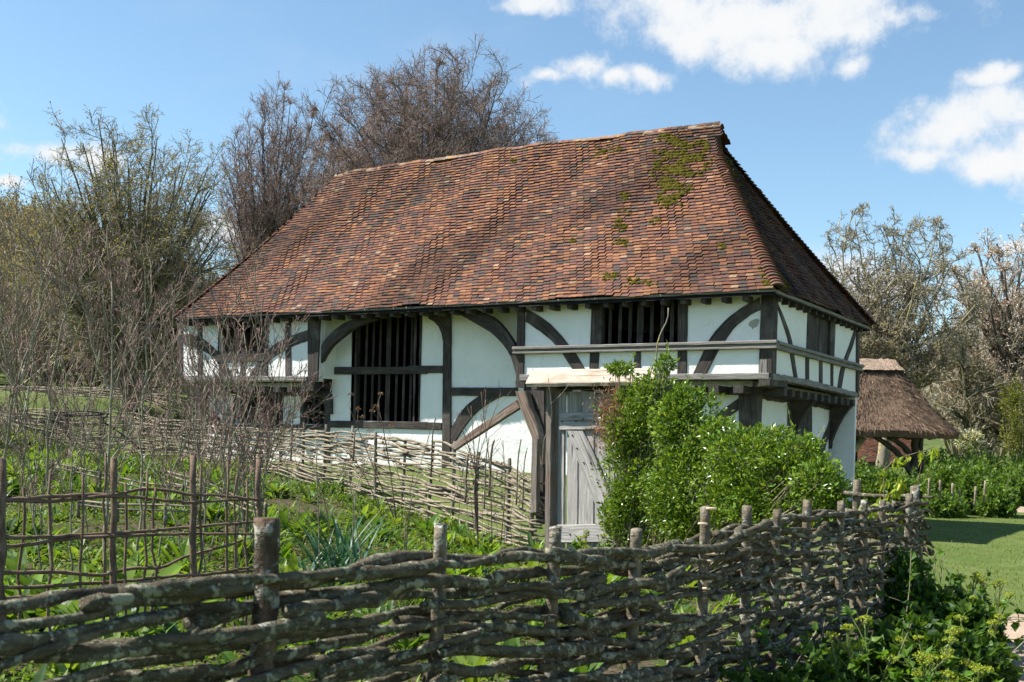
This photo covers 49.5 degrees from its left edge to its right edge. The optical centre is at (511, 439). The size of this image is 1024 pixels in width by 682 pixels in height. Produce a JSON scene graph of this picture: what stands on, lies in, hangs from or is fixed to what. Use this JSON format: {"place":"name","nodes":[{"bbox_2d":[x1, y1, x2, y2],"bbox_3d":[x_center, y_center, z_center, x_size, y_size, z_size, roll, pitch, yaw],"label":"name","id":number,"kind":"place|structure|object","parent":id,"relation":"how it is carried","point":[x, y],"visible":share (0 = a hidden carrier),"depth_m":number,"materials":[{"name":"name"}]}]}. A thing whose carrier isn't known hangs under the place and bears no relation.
{"place":"outdoors","nodes":[
{"label":"outdoors","id":0,"kind":"place"},
{"bbox_2d":[0,359,1023,616],"bbox_3d":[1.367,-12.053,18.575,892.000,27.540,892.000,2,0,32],"label":"ground","id":1,"kind":"structure","parent":0,"point":[982,543],"depth_m":21.33,"materials":[{"name":"green plant"}]},
{"bbox_2d":[0,382,194,418],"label":"wattle fence","id":2,"kind":"object","parent":1,"relation":"on","point":[43,389],"visible":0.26,"depth_m":38.12,"materials":[{"name":"brown wood"}]},
{"bbox_2d":[0,173,236,399],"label":"woodland","id":3,"kind":"object","parent":1,"relation":"on","point":[24,212],"visible":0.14,"depth_m":51.65,"materials":[{"name":"brown plant"}]},
{"bbox_2d":[0,101,253,414],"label":"budding tree","id":4,"kind":"object","parent":1,"relation":"on","point":[153,223],"visible":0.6,"depth_m":34.00,"materials":[{"name":"green plant"}]},
{"bbox_2d":[0,404,544,546],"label":"wattle fence","id":5,"kind":"object","parent":1,"relation":"on","point":[429,502],"visible":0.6,"depth_m":19.73,"materials":[{"name":"wicker"}]},
{"bbox_2d":[214,76,347,272],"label":"beech tree","id":6,"kind":"object","parent":1,"relation":"on","point":[272,215],"visible":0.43,"depth_m":56.68,"materials":[{"name":"brown plant"}]},
{"bbox_2d":[287,32,559,209],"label":"beech tree","id":7,"kind":"object","parent":1,"relation":"on","point":[433,140],"visible":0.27,"depth_m":47.72,"materials":[{"name":"brown plant"}]},
{"bbox_2d":[0,419,853,681],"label":"garden bed","id":8,"kind":"object","parent":1,"relation":"on","point":[610,670],"visible":0.07,"depth_m":15.35,"materials":[{"name":"plant"}]},
{"bbox_2d":[7,589,50,630],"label":"leafy plant","id":9,"kind":"object","parent":8,"relation":"on","point":[43,614],"visible":0.09,"depth_m":8.72,"materials":[{"name":"green plant"}]},
{"bbox_2d":[3,558,89,595],"bbox_3d":[-4.298,1.296,9.751,0.760,0.466,0.946,2,0,32],"label":"leafy plant","id":10,"kind":"object","parent":8,"relation":"on","point":[12,564],"visible":0.1,"depth_m":9.96,"materials":[{"name":"green plant"}]},
{"bbox_2d":[0,199,95,530],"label":"bare sapling","id":11,"kind":"object","parent":8,"relation":"on","point":[13,309],"visible":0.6,"depth_m":15.08,"materials":[{"name":"brown plant"}]},
{"bbox_2d":[0,188,98,578],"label":"bare sapling","id":12,"kind":"object","parent":8,"relation":"on","point":[14,393],"visible":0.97,"depth_m":10.51,"materials":[{"name":"brown plant"}]},
{"bbox_2d":[4,566,101,603],"bbox_3d":[-3.943,1.302,9.576,0.958,0.470,0.712,2,0,9],"label":"leafy plant","id":13,"kind":"object","parent":8,"relation":"on","point":[25,580],"visible":0.19,"depth_m":9.61,"materials":[{"name":"green plant"}]},
{"bbox_2d":[18,589,123,627],"bbox_3d":[-3.526,1.358,8.997,0.994,0.413,0.607,2,0,-19],"label":"leafy plant","id":14,"kind":"object","parent":8,"relation":"on","point":[70,606],"visible":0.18,"depth_m":8.94,"materials":[{"name":"green plant"}]},
{"bbox_2d":[0,381,148,543],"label":"bare sapling","id":15,"kind":"object","parent":8,"relation":"on","point":[64,450],"visible":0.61,"depth_m":13.98,"materials":[{"name":"brown plant"}]},
{"bbox_2d":[42,562,117,589],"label":"leafy plant","id":16,"kind":"object","parent":8,"relation":"on","point":[83,567],"visible":0.14,"depth_m":10.08,"materials":[{"name":"green plant"}]},
{"bbox_2d":[41,411,138,451],"bbox_3d":[-4.743,-0.076,12.500,1.114,0.492,0.021,2,0,0],"label":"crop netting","id":17,"kind":"object","parent":8,"relation":"on","point":[70,415],"visible":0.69,"depth_m":12.50,"materials":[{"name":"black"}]},
{"bbox_2d":[0,158,192,576],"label":"bare sapling","id":18,"kind":"object","parent":8,"relation":"on","point":[78,253],"visible":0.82,"depth_m":11.40,"materials":[{"name":"brown plant"}]},
{"bbox_2d":[33,210,165,584],"bbox_3d":[-3.516,-0.348,9.636,1.128,3.190,0.717,2,0,19],"label":"bare sapling","id":19,"kind":"object","parent":8,"relation":"on","point":[129,300],"visible":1,"depth_m":9.53,"materials":[{"name":"brown plant"}]},
{"bbox_2d":[29,230,195,517],"bbox_3d":[-5.954,-0.986,16.019,2.484,4.297,1.236,2,0,16],"label":"bare sapling","id":20,"kind":"object","parent":8,"relation":"on","point":[92,373],"visible":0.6,"depth_m":16.05,"materials":[{"name":"brown plant"}]},
{"bbox_2d":[51,459,183,504],"bbox_3d":[-5.324,0.562,14.990,2.468,0.532,0.132,2,0,27],"label":"bed edging","id":21,"kind":"object","parent":8,"relation":"on","point":[100,477],"visible":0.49,"depth_m":15.17,"materials":[{"name":"brown wood"}]},
{"bbox_2d":[82,551,159,584],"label":"leafy plant","id":22,"kind":"object","parent":8,"relation":"on","point":[132,561],"visible":0.21,"depth_m":10.21,"materials":[{"name":"green plant"}]},
{"bbox_2d":[0,452,263,637],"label":"rod trellis","id":23,"kind":"object","parent":8,"relation":"on","point":[113,534],"visible":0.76,"depth_m":8.16,"materials":[{"name":"wood"}]},
{"bbox_2d":[77,500,205,524],"bbox_3d":[-4.140,0.800,12.302,1.582,0.288,0.138,2,0,11],"label":"bed edging","id":24,"kind":"object","parent":8,"relation":"on","point":[79,504],"visible":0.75,"depth_m":12.24,"materials":[{"name":"brown wood"}]},
{"bbox_2d":[96,562,189,610],"bbox_3d":[-3.195,1.310,9.684,0.843,0.519,0.832,2,0,-6],"label":"leafy plant","id":25,"kind":"object","parent":8,"relation":"on","point":[175,568],"visible":0.08,"depth_m":9.95,"materials":[{"name":"green plant"}]},
{"bbox_2d":[75,260,243,508],"bbox_3d":[-5.209,-0.846,17.132,2.401,3.864,1.648,2,0,5],"label":"bare sapling","id":26,"kind":"object","parent":8,"relation":"on","point":[193,286],"visible":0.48,"depth_m":17.02,"materials":[{"name":"brown plant"}]},
{"bbox_2d":[146,599,217,621],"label":"leafy plant","id":27,"kind":"object","parent":8,"relation":"on","point":[212,600],"visible":0.1,"depth_m":9.40,"materials":[{"name":"green plant"}]},
{"bbox_2d":[101,225,270,565],"bbox_3d":[-3.584,-0.449,12.113,1.915,3.692,0.954,2,0,-1],"label":"bare sapling","id":28,"kind":"object","parent":8,"relation":"on","point":[190,424],"visible":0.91,"depth_m":12.06,"materials":[{"name":"brown plant"}]},
{"bbox_2d":[130,311,263,560],"bbox_3d":[-3.723,-0.025,13.076,1.355,2.948,1.250,2,0,-29],"label":"bare sapling","id":29,"kind":"object","parent":8,"relation":"on","point":[204,405],"visible":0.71,"depth_m":13.00,"materials":[{"name":"brown plant"}]},
{"bbox_2d":[143,280,279,573],"bbox_3d":[-2.764,-0.084,10.514,1.210,2.810,0.947,2,0,-40],"label":"bare sapling","id":30,"kind":"object","parent":8,"relation":"on","point":[222,450],"visible":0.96,"depth_m":10.47,"materials":[{"name":"brown plant"}]},
{"bbox_2d":[164,467,267,520],"bbox_3d":[-4.139,0.802,15.607,2.749,0.724,0.206,2,0,45],"label":"bed edging","id":31,"kind":"object","parent":8,"relation":"on","point":[244,508],"visible":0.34,"depth_m":15.87,"materials":[{"name":"brown wood"}]},
{"bbox_2d":[176,231,335,562],"bbox_3d":[-3.221,-0.503,13.505,1.816,4.114,1.789,2,0,32],"label":"bare sapling","id":32,"kind":"object","parent":8,"relation":"on","point":[268,415],"visible":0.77,"depth_m":13.48,"materials":[{"name":"brown plant"}]},
{"bbox_2d":[251,541,306,564],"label":"leafy plant","id":33,"kind":"object","parent":8,"relation":"on","point":[286,550],"visible":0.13,"depth_m":12.96,"materials":[{"name":"green plant"}]},
{"bbox_2d":[279,509,324,537],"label":"leafy plant","id":34,"kind":"object","parent":8,"relation":"on","point":[284,519],"visible":0.5,"depth_m":15.82,"materials":[{"name":"green plant"}]},
{"bbox_2d":[279,542,336,570],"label":"leafy plant","id":35,"kind":"object","parent":8,"relation":"on","point":[304,565],"visible":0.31,"depth_m":11.64,"materials":[{"name":"green plant"}]},
{"bbox_2d":[278,429,348,521],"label":"dry stems","id":36,"kind":"object","parent":8,"relation":"on","point":[311,480],"visible":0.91,"depth_m":15.00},
{"bbox_2d":[281,511,379,570],"bbox_3d":[-2.077,1.184,11.947,1.023,0.843,1.363,2,0,32],"label":"leek","id":37,"kind":"object","parent":8,"relation":"on","point":[316,548],"visible":0.52,"depth_m":11.94,"materials":[{"name":"green plant"}]},
{"bbox_2d":[307,538,368,584],"bbox_3d":[-1.847,1.310,11.608,0.690,0.604,0.832,2,0,32],"label":"leek","id":38,"kind":"object","parent":8,"relation":"on","point":[340,563],"visible":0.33,"depth_m":11.53,"materials":[{"name":"green plant"}]},
{"bbox_2d":[291,498,406,581],"bbox_3d":[-1.856,1.129,12.244,1.151,0.964,1.457,2,0,32],"label":"leek","id":39,"kind":"object","parent":8,"relation":"on","point":[341,549],"visible":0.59,"depth_m":12.06,"materials":[{"name":"green plant"}]},
{"bbox_2d":[306,521,409,584],"bbox_3d":[-1.709,1.228,11.735,0.962,0.775,1.204,2,0,-28],"label":"leek","id":40,"kind":"object","parent":8,"relation":"on","point":[355,547],"visible":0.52,"depth_m":11.61,"materials":[{"name":"green plant"}]},
{"bbox_2d":[328,392,396,517],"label":"dry stems","id":41,"kind":"object","parent":8,"relation":"on","point":[391,424],"visible":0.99,"depth_m":14.00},
{"bbox_2d":[335,463,395,486],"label":"dry stems","id":42,"kind":"object","parent":8,"relation":"on","point":[356,467],"visible":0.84,"depth_m":17.00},
{"bbox_2d":[303,429,430,569],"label":"dry stems","id":43,"kind":"object","parent":8,"relation":"on","point":[354,493],"visible":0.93,"depth_m":11.50,"materials":[{"name":"plant"}]},
{"bbox_2d":[349,519,389,541],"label":"leafy plant","id":44,"kind":"object","parent":8,"relation":"on","point":[364,524],"visible":0.27,"depth_m":16.14,"materials":[{"name":"green plant"}]},
{"bbox_2d":[0,414,871,681],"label":"ground cover","id":45,"kind":"object","parent":8,"relation":"on","point":[168,546],"visible":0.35,"depth_m":14.91,"materials":[{"name":"green plant"}]},
{"bbox_2d":[423,530,456,549],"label":"leafy plant","id":46,"kind":"object","parent":8,"relation":"on","point":[448,537],"visible":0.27,"depth_m":15.40,"materials":[{"name":"green plant"}]},
{"bbox_2d":[430,568,476,574],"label":"leafy plant","id":47,"kind":"object","parent":8,"relation":"on","point":[448,570],"visible":0.23,"depth_m":12.35,"materials":[{"name":"green plant"}]},
{"bbox_2d":[453,549,496,576],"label":"leafy plant","id":48,"kind":"object","parent":8,"relation":"on","point":[475,552],"visible":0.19,"depth_m":13.00,"materials":[{"name":"green plant"}]},
{"bbox_2d":[460,544,498,554],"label":"leafy plant","id":49,"kind":"object","parent":8,"relation":"on","point":[484,552],"visible":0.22,"depth_m":14.68,"materials":[{"name":"green plant"}]},
{"bbox_2d":[456,386,510,548],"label":"dry stems","id":50,"kind":"object","parent":8,"relation":"on","point":[475,497],"visible":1,"depth_m":13.40,"materials":[{"name":"plant"}]},
{"bbox_2d":[450,456,528,543],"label":"dry stems","id":51,"kind":"object","parent":8,"relation":"on","point":[464,479],"visible":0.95,"depth_m":14.20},
{"bbox_2d":[484,544,508,572],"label":"leafy plant","id":52,"kind":"object","parent":8,"relation":"on","point":[490,548],"visible":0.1,"depth_m":13.49,"materials":[{"name":"green plant"}]},
{"bbox_2d":[536,379,568,469],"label":"dry stems","id":53,"kind":"object","parent":8,"relation":"on","point":[551,419],"visible":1,"depth_m":14.80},
{"bbox_2d":[560,530,614,578],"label":"alexanders","id":54,"kind":"object","parent":8,"relation":"on","point":[578,546],"visible":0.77,"depth_m":12.55,"materials":[{"name":"green plant"}]},
{"bbox_2d":[582,308,852,586],"bbox_3d":[2.303,0.018,12.580,1.550,3.482,4.617,2,0,-24],"label":"privet bush","id":55,"kind":"object","parent":8,"relation":"on","point":[652,423],"visible":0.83,"depth_m":12.78,"materials":[{"name":"green plant"}]},
{"bbox_2d":[434,487,468,503],"bbox_3d":[-1.078,0.933,18.811,0.029,0.304,1.242,2,0,-36],"label":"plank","id":56,"kind":"object","parent":1,"relation":"on","point":[447,490],"visible":0.26,"depth_m":18.81,"materials":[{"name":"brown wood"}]},
{"bbox_2d":[0,493,933,681],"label":"wattle fence","id":57,"kind":"object","parent":1,"relation":"on","point":[304,603],"visible":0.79,"depth_m":4.47,"materials":[{"name":"brown wood"}]},
{"bbox_2d":[173,121,877,519],"bbox_3d":[-0.212,-2.684,27.726,16.618,9.240,7.203,2,0,32],"label":"farmhouse","id":58,"kind":"object","parent":1,"relation":"on","point":[443,291],"visible":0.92,"depth_m":25.17,"materials":[{"name":"tile"}]},
{"bbox_2d":[217,318,264,361],"bbox_3d":[-6.858,-2.564,28.287,1.641,1.199,0.200,2,0,32],"label":"window","id":59,"kind":"structure","parent":58,"relation":"in","point":[242,356],"depth_m":28.25,"materials":[{"name":"brown wood"}]},
{"bbox_2d":[232,396,282,423],"bbox_3d":[-6.534,-0.781,28.714,1.770,0.766,0.180,2,0,32],"label":"window","id":60,"kind":"structure","parent":58,"relation":"in","point":[280,398],"depth_m":28.59,"materials":[{"name":"brown wood"}]},
{"bbox_2d":[300,396,324,424],"bbox_3d":[-4.913,-0.758,27.706,0.832,0.760,0.180,2,0,32],"label":"window","id":61,"kind":"structure","parent":58,"relation":"in","point":[302,406],"depth_m":27.71,"materials":[{"name":"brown wood"}]},
{"bbox_2d":[350,312,421,421],"bbox_3d":[-2.973,-1.753,26.519,2.087,2.641,0.180,2,0,32],"label":"window","id":62,"kind":"structure","parent":58,"relation":"in","point":[389,319],"depth_m":26.47,"materials":[{"name":"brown wood"}]},
{"bbox_2d":[594,299,681,344],"bbox_3d":[2.566,-2.395,22.442,1.943,0.990,0.180,2,0,32],"label":"window","id":63,"kind":"structure","parent":58,"relation":"in","point":[600,322],"depth_m":22.52,"materials":[{"name":"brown wood"}]},
{"bbox_2d":[450,368,656,549],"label":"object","id":64,"kind":"structure","parent":1,"relation":"on","point":[584,493],"depth_m":15.69,"materials":[{"name":"brown wood"}]},
{"bbox_2d":[557,391,624,549],"bbox_3d":[1.090,0.582,15.421,1.269,2.515,0.098,2,0,41],"label":"door","id":65,"kind":"structure","parent":64,"relation":"in","point":[583,491],"depth_m":15.53,"materials":[{"name":"grey wood"}]},
{"bbox_2d":[718,666,750,681],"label":"alexanders","id":66,"kind":"object","parent":1,"relation":"on","point":[738,676],"visible":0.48,"depth_m":6.26,"materials":[{"name":"green plant"}]},
{"bbox_2d":[600,479,934,616],"bbox_3d":[2.444,1.159,12.349,0.301,1.694,6.230,2,0,-22],"label":"wattle fence","id":67,"kind":"object","parent":1,"relation":"on","point":[856,494],"visible":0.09,"depth_m":10.38,"materials":[{"name":"brown wood"}]},
{"bbox_2d":[718,616,864,681],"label":"undergrowth","id":68,"kind":"object","parent":1,"relation":"on","point":[831,668],"visible":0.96,"depth_m":6.24,"materials":[{"name":"green plant"}]},
{"bbox_2d":[773,642,880,681],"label":"alexanders","id":69,"kind":"object","parent":1,"relation":"on","point":[781,669],"visible":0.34,"depth_m":6.49,"materials":[{"name":"green plant"}]},
{"bbox_2d":[810,606,905,681],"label":"alexanders","id":70,"kind":"object","parent":1,"relation":"on","point":[862,655],"visible":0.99,"depth_m":6.35,"materials":[{"name":"green plant"}]},
{"bbox_2d":[855,449,880,488],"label":"hedge bush","id":71,"kind":"object","parent":1,"relation":"on","point":[863,471],"visible":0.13,"depth_m":30.12,"materials":[{"name":"green plant"}]},
{"bbox_2d":[853,622,907,676],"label":"alexanders","id":72,"kind":"object","parent":1,"relation":"on","point":[861,629],"visible":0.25,"depth_m":7.22,"materials":[{"name":"green plant"}]},
{"bbox_2d":[855,457,916,511],"bbox_3d":[10.041,1.274,29.861,1.716,1.579,1.938,2,0,32],"label":"hedge bush","id":73,"kind":"object","parent":1,"relation":"on","point":[871,484],"visible":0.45,"depth_m":29.61,"materials":[{"name":"green plant"}]},
{"bbox_2d":[857,438,926,467],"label":"brick outbuilding","id":74,"kind":"structure","parent":1,"relation":"on","point":[870,450],"depth_m":46.52,"materials":[{"name":"brick"}]},
{"bbox_2d":[858,447,939,531],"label":"chestnut sapling","id":75,"kind":"object","parent":1,"relation":"on","point":[898,490],"visible":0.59,"depth_m":9.69,"materials":[{"name":"green plant"}]},
{"bbox_2d":[820,201,991,469],"bbox_3d":[13.805,-3.742,39.789,6.238,9.891,5.657,2,0,32],"label":"walnut tree","id":76,"kind":"object","parent":1,"relation":"on","point":[880,340],"visible":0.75,"depth_m":39.16,"materials":[{"name":"grey plant"}]},
{"bbox_2d":[855,358,963,478],"bbox_3d":[11.219,-0.458,35.195,5.480,4.250,5.500,2,0,0],"label":"thatched hovel","id":77,"kind":"object","parent":1,"relation":"on","point":[893,405],"visible":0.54,"depth_m":33.52,"materials":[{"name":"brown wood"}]},
{"bbox_2d":[823,548,1003,681],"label":"undergrowth","id":78,"kind":"object","parent":1,"relation":"on","point":[891,625],"visible":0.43,"depth_m":7.09,"materials":[{"name":"green plant"}]},
{"bbox_2d":[891,461,938,512],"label":"hedge bush","id":79,"kind":"object","parent":1,"relation":"on","point":[921,481],"visible":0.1,"depth_m":29.68,"materials":[{"name":"green plant"}]},
{"bbox_2d":[864,538,968,630],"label":"undergrowth","id":80,"kind":"object","parent":1,"relation":"on","point":[924,590],"visible":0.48,"depth_m":8.63,"materials":[{"name":"green plant"}]},
{"bbox_2d":[908,539,948,585],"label":"dry stems","id":81,"kind":"object","parent":80,"relation":"on","point":[935,566],"visible":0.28,"depth_m":9.00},
{"bbox_2d":[872,626,976,681],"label":"alexanders","id":82,"kind":"object","parent":1,"relation":"on","point":[926,657],"visible":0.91,"depth_m":6.55,"materials":[{"name":"green plant"}]},
{"bbox_2d":[838,242,1023,463],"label":"woodland","id":83,"kind":"object","parent":1,"relation":"on","point":[924,392],"visible":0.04,"depth_m":62.89,"materials":[{"name":"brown plant"}]},
{"bbox_2d":[905,447,971,478],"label":"hedge bush","id":84,"kind":"object","parent":1,"relation":"on","point":[942,458],"visible":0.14,"depth_m":39.73,"materials":[{"name":"green plant"}]},
{"bbox_2d":[904,473,978,517],"bbox_3d":[11.025,1.467,28.471,1.710,1.246,1.660,2,0,32],"label":"hedge bush","id":85,"kind":"object","parent":1,"relation":"on","point":[945,506],"visible":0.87,"depth_m":28.15,"materials":[{"name":"green plant"}]},
{"bbox_2d":[939,480,941,497],"bbox_3d":[10.914,1.323,28.301,0.087,0.590,0.061,2,0,1],"label":"stake","id":86,"kind":"object","parent":85,"relation":"in","point":[940,493],"visible":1,"depth_m":28.28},
{"bbox_2d":[951,483,953,500],"bbox_3d":[11.226,1.450,28.299,0.066,0.689,0.060,2,0,32],"label":"stake","id":87,"kind":"object","parent":85,"relation":"in","point":[952,489],"visible":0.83,"depth_m":28.28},
{"bbox_2d":[913,454,978,503],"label":"hedge bush","id":88,"kind":"object","parent":1,"relation":"on","point":[944,476],"visible":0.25,"depth_m":30.16,"materials":[{"name":"green plant"}]},
{"bbox_2d":[875,568,1023,681],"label":"undergrowth","id":89,"kind":"object","parent":1,"relation":"on","point":[977,615],"visible":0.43,"depth_m":8.08,"materials":[{"name":"green plant"}]},
{"bbox_2d":[933,663,1003,681],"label":"alexanders","id":90,"kind":"object","parent":1,"relation":"on","point":[981,671],"visible":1,"depth_m":6.18,"materials":[{"name":"green plant"}]},
{"bbox_2d":[944,570,992,605],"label":"alexanders","id":91,"kind":"object","parent":1,"relation":"on","point":[980,582],"visible":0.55,"depth_m":9.32,"materials":[{"name":"green plant"}]},
{"bbox_2d":[949,426,990,458],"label":"hawthorn","id":92,"kind":"object","parent":1,"relation":"on","point":[977,441],"visible":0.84,"depth_m":42.81,"materials":[{"name":"white plant"}]},
{"bbox_2d":[919,322,1023,463],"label":"bare tree","id":93,"kind":"object","parent":1,"relation":"on","point":[983,421],"visible":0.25,"depth_m":45.28,"materials":[{"name":"grey plant"}]},
{"bbox_2d":[973,486,976,506],"bbox_3d":[11.809,1.451,28.300,0.084,0.515,0.062,2,0,-7],"label":"stake","id":94,"kind":"object","parent":1,"relation":"on","point":[975,494],"visible":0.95,"depth_m":28.28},
{"bbox_2d":[928,315,1021,460],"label":"bare tree","id":95,"kind":"object","parent":1,"relation":"on","point":[963,416],"visible":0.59,"depth_m":43.81,"materials":[{"name":"grey plant"}]},
{"bbox_2d":[930,214,1023,460],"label":"cherry tree","id":96,"kind":"object","parent":1,"relation":"on","point":[1004,326],"visible":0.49,"depth_m":46.09,"materials":[{"name":"grey plant"}]},
{"bbox_2d":[947,443,1008,514],"bbox_3d":[12.565,1.111,29.973,1.746,2.034,1.981,2,0,32],"label":"hedge bush","id":97,"kind":"object","parent":1,"relation":"on","point":[969,479],"visible":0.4,"depth_m":29.65,"materials":[{"name":"green plant"}]},
{"bbox_2d":[947,446,1019,477],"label":"hedge bush","id":98,"kind":"object","parent":1,"relation":"on","point":[964,462],"visible":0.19,"depth_m":37.70,"materials":[{"name":"green plant"}]},
{"bbox_2d":[983,481,986,501],"bbox_3d":[12.050,1.323,28.301,0.084,0.547,0.061,2,0,-1],"label":"stake","id":99,"kind":"object","parent":1,"relation":"on","point":[984,492],"visible":1,"depth_m":28.28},
{"bbox_2d":[974,464,1023,517],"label":"hedge bush","id":100,"kind":"object","parent":1,"relation":"on","point":[1002,503],"visible":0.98,"depth_m":28.62,"materials":[{"name":"green plant"}]},
{"bbox_2d":[989,457,1023,505],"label":"hedge bush","id":101,"kind":"object","parent":1,"relation":"on","point":[1014,480],"visible":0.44,"depth_m":35.55,"materials":[{"name":"green plant"}]},
{"bbox_2d":[994,374,1023,476],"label":"budding shrub","id":102,"kind":"object","parent":1,"relation":"on","point":[1018,432],"visible":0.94,"depth_m":42.23,"materials":[{"name":"green plant"}]},
{"bbox_2d":[1004,439,1023,486],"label":"hedge bush","id":103,"kind":"object","parent":1,"relation":"on","point":[1019,457],"visible":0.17,"depth_m":40.18,"materials":[{"name":"green plant"}]},
{"bbox_2d":[0,0,1023,405],"label":"sky","id":104,"kind":"structure","parent":0,"point":[829,107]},
{"bbox_2d":[844,512,1023,625],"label":"lawn grass","id":105,"kind":"structure","parent":0,"point":[1018,539],"depth_m":18.91,"materials":[{"name":"plant"}]},
{"bbox_2d":[1002,506,1023,681],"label":"path","id":106,"kind":"structure","parent":0,"point":[1018,633],"depth_m":9.94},
{"bbox_2d":[916,608,1013,650],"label":"alexanders","id":107,"kind":"object","parent":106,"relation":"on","point":[992,622],"visible":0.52,"depth_m":7.53,"materials":[{"name":"green plant"}]},
{"bbox_2d":[968,578,1023,660],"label":"alexanders","id":108,"kind":"object","parent":106,"relation":"on","point":[1014,625],"visible":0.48,"depth_m":8.52,"materials":[{"name":"green plant"}]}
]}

